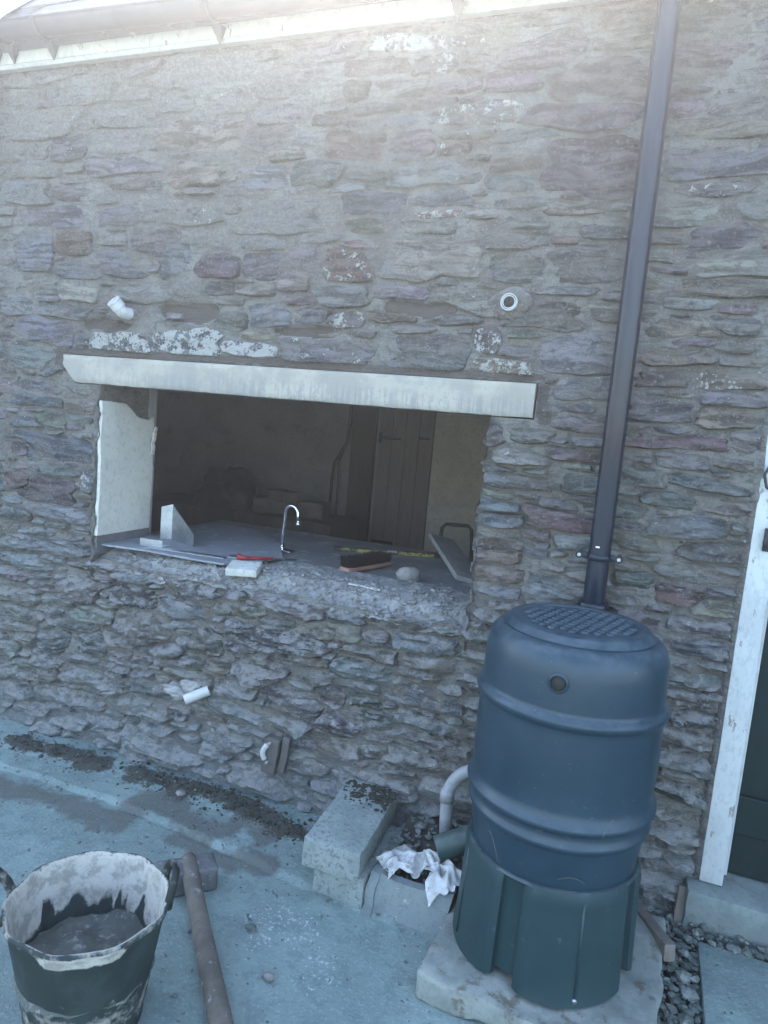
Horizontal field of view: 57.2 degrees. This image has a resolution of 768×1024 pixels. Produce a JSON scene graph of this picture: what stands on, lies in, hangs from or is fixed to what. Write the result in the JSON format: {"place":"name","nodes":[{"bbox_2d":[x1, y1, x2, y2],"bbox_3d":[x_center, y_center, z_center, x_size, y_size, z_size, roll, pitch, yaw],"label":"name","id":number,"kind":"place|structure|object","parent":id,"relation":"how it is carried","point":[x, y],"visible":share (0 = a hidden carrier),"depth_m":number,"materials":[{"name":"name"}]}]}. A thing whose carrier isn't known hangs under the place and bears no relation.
{"place":"outdoors","nodes":[
{"label":"outdoors","id":0,"kind":"place"},
{"bbox_2d":[0,719,484,1023],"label":"ground","id":1,"kind":"structure","parent":0,"point":[342,970],"depth_m":2.22,"materials":[{"name":"concrete"}]},
{"bbox_2d":[0,850,179,1023],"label":"mortar tub","id":2,"kind":"object","parent":1,"relation":"on","point":[81,932],"visible":1,"depth_m":1.74,"materials":[{"name":"rubber"}]},
{"bbox_2d":[0,725,312,846],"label":"moss crumbs","id":3,"kind":"object","parent":1,"relation":"on","point":[250,814],"visible":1,"depth_m":2.78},
{"bbox_2d":[176,789,185,795],"bbox_3d":[-0.796,1.102,2.755,0.046,0.031,0.041,8,8,20],"label":"stone chip","id":4,"kind":"object","parent":1,"relation":"on","point":[180,792],"visible":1,"depth_m":2.74,"materials":[{"name":"grey stone"}]},
{"bbox_2d":[188,825,195,829],"bbox_3d":[-0.693,1.141,2.544,0.033,0.015,0.022,8,8,20],"label":"stone chip","id":5,"kind":"object","parent":1,"relation":"on","point":[192,827],"visible":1,"depth_m":2.54,"materials":[{"name":"grey stone"}]},
{"bbox_2d":[155,852,233,1023],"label":"sledgehammer","id":6,"kind":"object","parent":1,"relation":"on","point":[198,876],"visible":0.71,"depth_m":2.00,"materials":[{"name":"wood"}]},
{"bbox_2d":[0,723,429,1023],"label":"yard chips","id":7,"kind":"object","parent":1,"relation":"on","point":[174,995],"visible":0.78,"depth_m":2.60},
{"bbox_2d":[245,923,256,931],"bbox_3d":[-0.393,1.227,2.082,0.033,0.016,0.028,10,9,36],"label":"stone chip","id":8,"kind":"object","parent":1,"relation":"on","point":[250,927],"visible":1,"depth_m":2.08,"materials":[{"name":"grey stone"}]},
{"bbox_2d":[262,972,274,981],"bbox_3d":[-0.312,1.255,1.903,0.036,0.021,0.026,8,8,20],"label":"stone chip","id":9,"kind":"object","parent":1,"relation":"on","point":[267,976],"visible":1,"depth_m":1.90,"materials":[{"name":"white stone"}]},
{"bbox_2d":[153,390,436,549],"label":"interior wall","id":10,"kind":"structure","parent":1,"relation":"on","point":[296,446],"depth_m":6.18,"materials":[{"name":"paint"}]},
{"bbox_2d":[370,408,435,549],"bbox_3d":[0.136,-0.146,5.700,0.456,1.860,0.041,8,8,20],"label":"store door","id":11,"kind":"structure","parent":10,"relation":"attached to","point":[404,457],"depth_m":5.67,"materials":[{"name":"paint"}]},
{"bbox_2d":[424,412,490,557],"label":"wall panel","id":12,"kind":"structure","parent":10,"relation":"attached to","point":[457,472],"depth_m":5.53,"materials":[{"name":"white paint"}]},
{"bbox_2d":[312,825,399,908],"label":"concrete block","id":13,"kind":"structure","parent":1,"relation":"on","point":[348,893],"depth_m":2.24,"materials":[{"name":"grey concrete"}]},
{"bbox_2d":[302,777,398,882],"bbox_3d":[-0.105,1.067,2.396,0.200,0.120,0.406,7,8,17],"label":"concrete block","id":14,"kind":"object","parent":13,"relation":"on","point":[343,839],"depth_m":2.27,"materials":[{"name":"grey concrete"}]},
{"bbox_2d":[334,779,397,812],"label":"dirt","id":15,"kind":"structure","parent":14,"relation":"on","point":[373,795],"depth_m":2.50,"materials":[{"name":"black soil"}]},
{"bbox_2d":[0,0,767,921],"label":"stone wall","id":16,"kind":"structure","parent":1,"relation":"on","point":[404,202],"depth_m":2.49,"materials":[{"name":"grey stone"}]},
{"bbox_2d":[107,296,140,324],"bbox_3d":[-1.045,-0.806,2.823,0.096,0.104,0.138,13,11,47],"label":"waste pipe elbow","id":17,"kind":"object","parent":16,"relation":"attached to","point":[128,316],"visible":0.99,"depth_m":2.79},
{"bbox_2d":[161,679,210,704],"bbox_3d":[-0.814,0.728,2.876,0.243,0.098,0.100,10,9,35],"label":"drain stub","id":18,"kind":"object","parent":16,"relation":"on","point":[187,691],"visible":0.97,"depth_m":2.85,"materials":[{"name":"white plastic"}]},
{"bbox_2d":[225,560,261,576],"bbox_3d":[-0.562,0.227,2.830,0.126,0.049,0.108,5,7,3],"label":"painted block","id":19,"kind":"object","parent":16,"relation":"on","point":[241,568],"depth_m":2.79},
{"bbox_2d":[260,734,291,775],"bbox_3d":[-0.418,0.935,2.703,0.112,0.161,0.056,8,8,20],"label":"timber offcut","id":20,"kind":"object","parent":16,"relation":"attached to","point":[274,752],"visible":1,"depth_m":2.70,"materials":[{"name":"brown wood"}]},
{"bbox_2d":[94,548,469,633],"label":"sill crumbs","id":21,"kind":"object","parent":16,"relation":"on","point":[387,590],"visible":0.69,"depth_m":2.76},
{"bbox_2d":[348,583,380,590],"bbox_3d":[-0.075,0.289,2.728,0.130,0.013,0.018,7,7,14],"label":"wood sliver","id":22,"kind":"object","parent":16,"relation":"on","point":[364,586],"visible":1,"depth_m":2.72,"materials":[{"name":"beige wood"}]},
{"bbox_2d":[487,286,533,320],"bbox_3d":[0.410,-0.681,2.311,0.163,0.116,0.062,8,8,20],"label":"pipe end","id":23,"kind":"object","parent":16,"relation":"attached to","point":[511,303],"visible":1,"depth_m":2.29,"materials":[{"name":"white plastic"}]},
{"bbox_2d":[574,0,682,613],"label":"downpipe","id":24,"kind":"object","parent":16,"relation":"attached to","point":[598,556],"visible":0.81,"depth_m":2.09,"materials":[{"name":"black plastic"}]},
{"bbox_2d":[692,410,767,885],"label":"door frame","id":25,"kind":"object","parent":16,"relation":"attached to","point":[727,756],"visible":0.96,"depth_m":2.16,"materials":[{"name":"white paint"}]},
{"bbox_2d":[727,620,767,882],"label":"plank door","id":26,"kind":"structure","parent":25,"relation":"attached to","point":[748,857],"depth_m":2.23,"materials":[{"name":"green paint"}]},
{"bbox_2d":[762,528,767,551],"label":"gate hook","id":27,"kind":"object","parent":25,"relation":"attached to","point":[765,545],"visible":1,"depth_m":2.06,"materials":[{"name":"black metal"}]},
{"bbox_2d":[763,467,767,489],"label":"cable loop","id":28,"kind":"object","parent":25,"relation":"attached to","point":[765,478],"visible":1,"depth_m":2.06,"materials":[{"name":"black metal"}]},
{"bbox_2d":[361,823,463,935],"bbox_3d":[0.122,1.196,2.301,0.275,0.126,0.345,8,8,20],"label":"drain trough","id":29,"kind":"object","parent":1,"relation":"on","point":[402,901],"visible":0.67,"depth_m":2.18,"materials":[{"name":"concrete"}]},
{"bbox_2d":[387,812,463,883],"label":"trough soil","id":30,"kind":"structure","parent":29,"relation":"in","point":[409,824],"depth_m":2.42,"materials":[{"name":"black soil"}]},
{"bbox_2d":[390,811,464,897],"bbox_3d":[0.147,1.131,2.345,0.281,0.074,0.363,8,8,20],"label":"trough rubble","id":31,"kind":"object","parent":30,"relation":"on","point":[418,827],"visible":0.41,"depth_m":2.42,"materials":[{"name":"grey stone"}]},
{"bbox_2d":[375,844,461,906],"bbox_3d":[0.125,1.140,2.230,0.322,0.087,0.189,8,8,20],"label":"rag","id":32,"kind":"object","parent":31,"relation":"on","point":[444,877],"visible":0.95,"depth_m":2.22,"materials":[{"name":"white fabric"}]},
{"bbox_2d":[433,825,467,861],"bbox_3d":[0.266,1.066,2.290,0.216,0.144,0.082,4,7,-8],"label":"drain pipe","id":33,"kind":"object","parent":30,"relation":"on","point":[450,844],"visible":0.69,"depth_m":2.25,"materials":[{"name":"green plastic"}]},
{"bbox_2d":[439,765,468,833],"bbox_3d":[0.312,0.990,2.397,0.247,0.318,0.055,5,7,1],"label":"grey waste pipe","id":34,"kind":"object","parent":30,"relation":"on","point":[456,779],"visible":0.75,"depth_m":2.38,"materials":[{"name":"plastic"}]},
{"bbox_2d":[416,896,665,1023],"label":"plinth slab","id":35,"kind":"structure","parent":1,"relation":"on","point":[452,979],"depth_m":1.86,"materials":[{"name":"concrete"}]},
{"bbox_2d":[453,815,640,1008],"bbox_3d":[0.468,1.087,2.035,0.509,0.306,0.509,8,8,20],"label":"water butt stand","id":36,"kind":"object","parent":35,"relation":"on","point":[550,946],"visible":0.62,"depth_m":1.82,"materials":[{"name":"green plastic"}]},
{"bbox_2d":[467,603,670,890],"bbox_3d":[0.507,0.639,1.978,0.520,0.697,0.520,8,8,20],"label":"water butt","id":37,"kind":"object","parent":36,"relation":"on","point":[574,713],"visible":0.99,"depth_m":1.77,"materials":[{"name":"blue plastic"}]},
{"bbox_2d":[642,903,767,1023],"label":"gravel","id":38,"kind":"structure","parent":1,"relation":"on","point":[682,977],"depth_m":2.04,"materials":[{"name":"grey gravel"}]},
{"bbox_2d":[637,901,674,961],"bbox_3d":[0.813,1.273,2.146,0.036,0.082,0.238,4,7,-5],"label":"timber batten","id":39,"kind":"object","parent":38,"relation":"on","point":[665,943],"visible":0.64,"depth_m":2.07,"materials":[{"name":"wood"}]},
{"bbox_2d":[671,884,685,928],"bbox_3d":[0.941,1.260,2.235,0.041,0.150,0.048,8,8,20],"label":"wood stake","id":40,"kind":"object","parent":38,"relation":"on","point":[679,904],"visible":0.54,"depth_m":2.23,"materials":[{"name":"wood"}]},
{"bbox_2d":[681,872,767,960],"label":"door step","id":41,"kind":"object","parent":1,"relation":"on","point":[733,905],"depth_m":2.17,"materials":[{"name":"concrete"}]},
{"bbox_2d":[696,942,767,1023],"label":"paving slab","id":42,"kind":"structure","parent":1,"relation":"on","point":[733,988],"depth_m":1.95,"materials":[{"name":"concrete"}]},
{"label":"house shell","id":43,"kind":"structure","parent":1,"relation":"on","visible":0},
{"bbox_2d":[0,0,399,53],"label":"house roof","id":44,"kind":"structure","parent":43,"relation":"attached to","point":[32,7],"depth_m":2.73,"materials":[{"name":"stone"}]},
{"bbox_2d":[0,0,29,18],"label":"roof window","id":45,"kind":"structure","parent":44,"relation":"on","point":[7,6],"depth_m":2.99,"materials":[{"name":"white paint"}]},
{"bbox_2d":[0,0,618,73],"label":"fascia board","id":46,"kind":"object","parent":44,"relation":"attached to","point":[400,13],"visible":0.55,"depth_m":2.47,"materials":[{"name":"beige paint"}]},
{"bbox_2d":[0,0,465,63],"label":"gutter","id":47,"kind":"object","parent":46,"relation":"attached to","point":[47,27],"visible":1,"depth_m":2.54,"materials":[{"name":"grey plastic"}]},
{"bbox_2d":[63,354,537,534],"bbox_3d":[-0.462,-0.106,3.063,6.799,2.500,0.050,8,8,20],"label":"window frame","id":48,"kind":"structure","parent":0,"point":[152,409],"depth_m":3.25,"materials":[{"name":"paint"}]},
{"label":"room floor","id":49,"kind":"structure","parent":0,"visible":0},
{"bbox_2d":[151,493,358,539],"bbox_3d":[-1.049,0.360,5.274,1.600,0.800,0.500,8,8,20],"label":"sideboard","id":50,"kind":"object","parent":49,"relation":"on","point":[190,510],"visible":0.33,"depth_m":5.02,"materials":[{"name":"brown wood"}]},
{"bbox_2d":[195,466,256,509],"bbox_3d":[-1.183,-0.086,5.219,0.468,0.529,0.394,5,7,-3],"label":"rubble sack","id":51,"kind":"object","parent":50,"relation":"on","point":[229,487],"visible":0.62,"depth_m":5.08,"materials":[{"name":"black plastic"}]},
{"bbox_2d":[252,495,293,514],"bbox_3d":[-0.799,-0.050,5.086,0.269,0.109,0.203,6,7,4],"label":"cardboard box","id":52,"kind":"object","parent":50,"relation":"on","point":[263,504],"visible":0.69,"depth_m":4.99,"materials":[{"name":"cardboard"}]},
{"bbox_2d":[268,489,297,502],"bbox_3d":[-0.716,-0.117,4.996,0.185,0.079,0.142,12,10,44],"label":"cardboard box","id":53,"kind":"object","parent":52,"relation":"on","point":[284,495],"visible":1,"depth_m":4.94,"materials":[{"name":"cardboard"}]},
{"bbox_2d":[295,500,331,519],"bbox_3d":[-0.502,-0.017,5.030,0.205,0.119,0.204,7,7,15],"label":"cardboard box","id":54,"kind":"object","parent":50,"relation":"on","point":[313,509],"visible":0.92,"depth_m":4.94,"materials":[{"name":"cardboard"}]},
{"bbox_2d":[345,406,378,541],"bbox_3d":[-0.188,-0.330,5.809,0.200,2.300,0.060,8,8,20],"label":"timber post","id":55,"kind":"object","parent":49,"relation":"on","point":[362,460],"visible":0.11,"depth_m":5.77,"materials":[{"name":"brown wood"}]},
{"bbox_2d":[329,406,353,501],"bbox_3d":[-0.350,-0.546,5.800,0.156,2.000,0.031,8,8,20],"label":"water pipe","id":56,"kind":"object","parent":55,"relation":"attached to","point":[339,454],"visible":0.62,"depth_m":5.80,"materials":[{"name":"black plastic"}]},
{"bbox_2d":[335,405,350,514],"bbox_3d":[-0.329,-0.543,5.792,0.086,2.000,0.025,8,8,20],"label":"water pipe","id":57,"kind":"object","parent":55,"relation":"attached to","point":[338,476],"visible":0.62,"depth_m":5.83,"materials":[{"name":"black plastic"}]},
{"bbox_2d":[436,522,472,557],"bbox_3d":[0.364,0.549,4.022,0.261,0.983,0.566,8,8,20],"label":"folding chair","id":58,"kind":"object","parent":49,"relation":"on","point":[459,525],"visible":0.2,"depth_m":3.97,"materials":[{"name":"black metal"}]},
{"bbox_3d":[-0.201,0.635,3.544,1.900,0.800,0.600,8,8,20],"label":"base unit","id":59,"kind":"object","parent":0,"visible":0},
{"bbox_2d":[151,520,473,592],"bbox_3d":[-0.196,0.225,3.408,1.950,0.040,0.860,8,8,20],"label":"worktop","id":60,"kind":"object","parent":59,"relation":"on","point":[311,548],"visible":0.14,"depth_m":3.44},
{"bbox_2d":[102,524,282,564],"bbox_3d":[-0.732,0.148,3.321,0.715,0.008,0.870,8,8,20],"label":"board sheet","id":61,"kind":"object","parent":60,"relation":"on","point":[220,540],"visible":0.81,"depth_m":3.21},
{"bbox_2d":[140,538,169,546],"bbox_3d":[-1.007,0.132,3.097,0.112,0.032,0.064,7,7,14],"label":"angle piece","id":62,"kind":"object","parent":61,"relation":"on","point":[150,542],"visible":1,"depth_m":3.07,"materials":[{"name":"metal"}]},
{"bbox_2d":[160,504,193,546],"bbox_3d":[-0.930,0.057,3.213,0.221,0.165,0.040,10,8,32],"label":"angle bracket","id":63,"kind":"object","parent":61,"relation":"on","point":[174,525],"visible":1,"depth_m":3.25,"materials":[{"name":"metal"}]},
{"bbox_2d":[148,546,226,558],"bbox_3d":[-0.842,0.172,3.010,0.360,0.004,0.035,7,7,14],"label":"metal strip","id":64,"kind":"object","parent":61,"relation":"on","point":[190,552],"visible":1,"depth_m":3.00,"materials":[{"name":"metal"}]},
{"bbox_2d":[237,553,296,560],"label":"red snips","id":65,"kind":"object","parent":61,"relation":"on","point":[240,556],"visible":0.99,"depth_m":2.98,"materials":[{"name":"plastic"}]},
{"bbox_2d":[279,504,300,553],"bbox_3d":[-0.452,0.075,3.322,0.142,0.234,0.050,9,8,28],"label":"swan neck tap","id":66,"kind":"object","parent":60,"relation":"on","point":[284,523],"visible":0.93,"depth_m":3.32,"materials":[{"name":"silver metal"}]},
{"bbox_2d":[337,549,393,571],"bbox_3d":[-0.078,0.212,3.090,0.088,0.077,0.326,10,9,37],"label":"banister brush","id":67,"kind":"object","parent":60,"relation":"on","point":[364,561],"visible":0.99,"depth_m":3.06,"materials":[{"name":"brown wood"}]},
{"bbox_2d":[334,546,440,557],"bbox_3d":[0.018,0.200,3.511,0.535,0.021,0.037,4,7,-7],"label":"spirit level","id":68,"kind":"object","parent":60,"relation":"on","point":[395,552],"visible":0.95,"depth_m":3.50,"materials":[{"name":"yellow paint"}]},
{"bbox_2d":[396,566,419,580],"bbox_3d":[0.102,0.262,2.945,0.102,0.072,0.094,8,8,20],"label":"stone lump","id":69,"kind":"object","parent":60,"relation":"on","point":[407,573],"visible":0.87,"depth_m":2.91,"materials":[{"name":"grey stone"}]},
{"bbox_2d":[429,533,472,583],"bbox_3d":[0.328,0.214,3.281,0.130,0.128,0.600,4,7,-9],"label":"worktop offcut","id":70,"kind":"object","parent":60,"relation":"on","point":[455,559],"visible":0.79,"depth_m":3.24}
]}

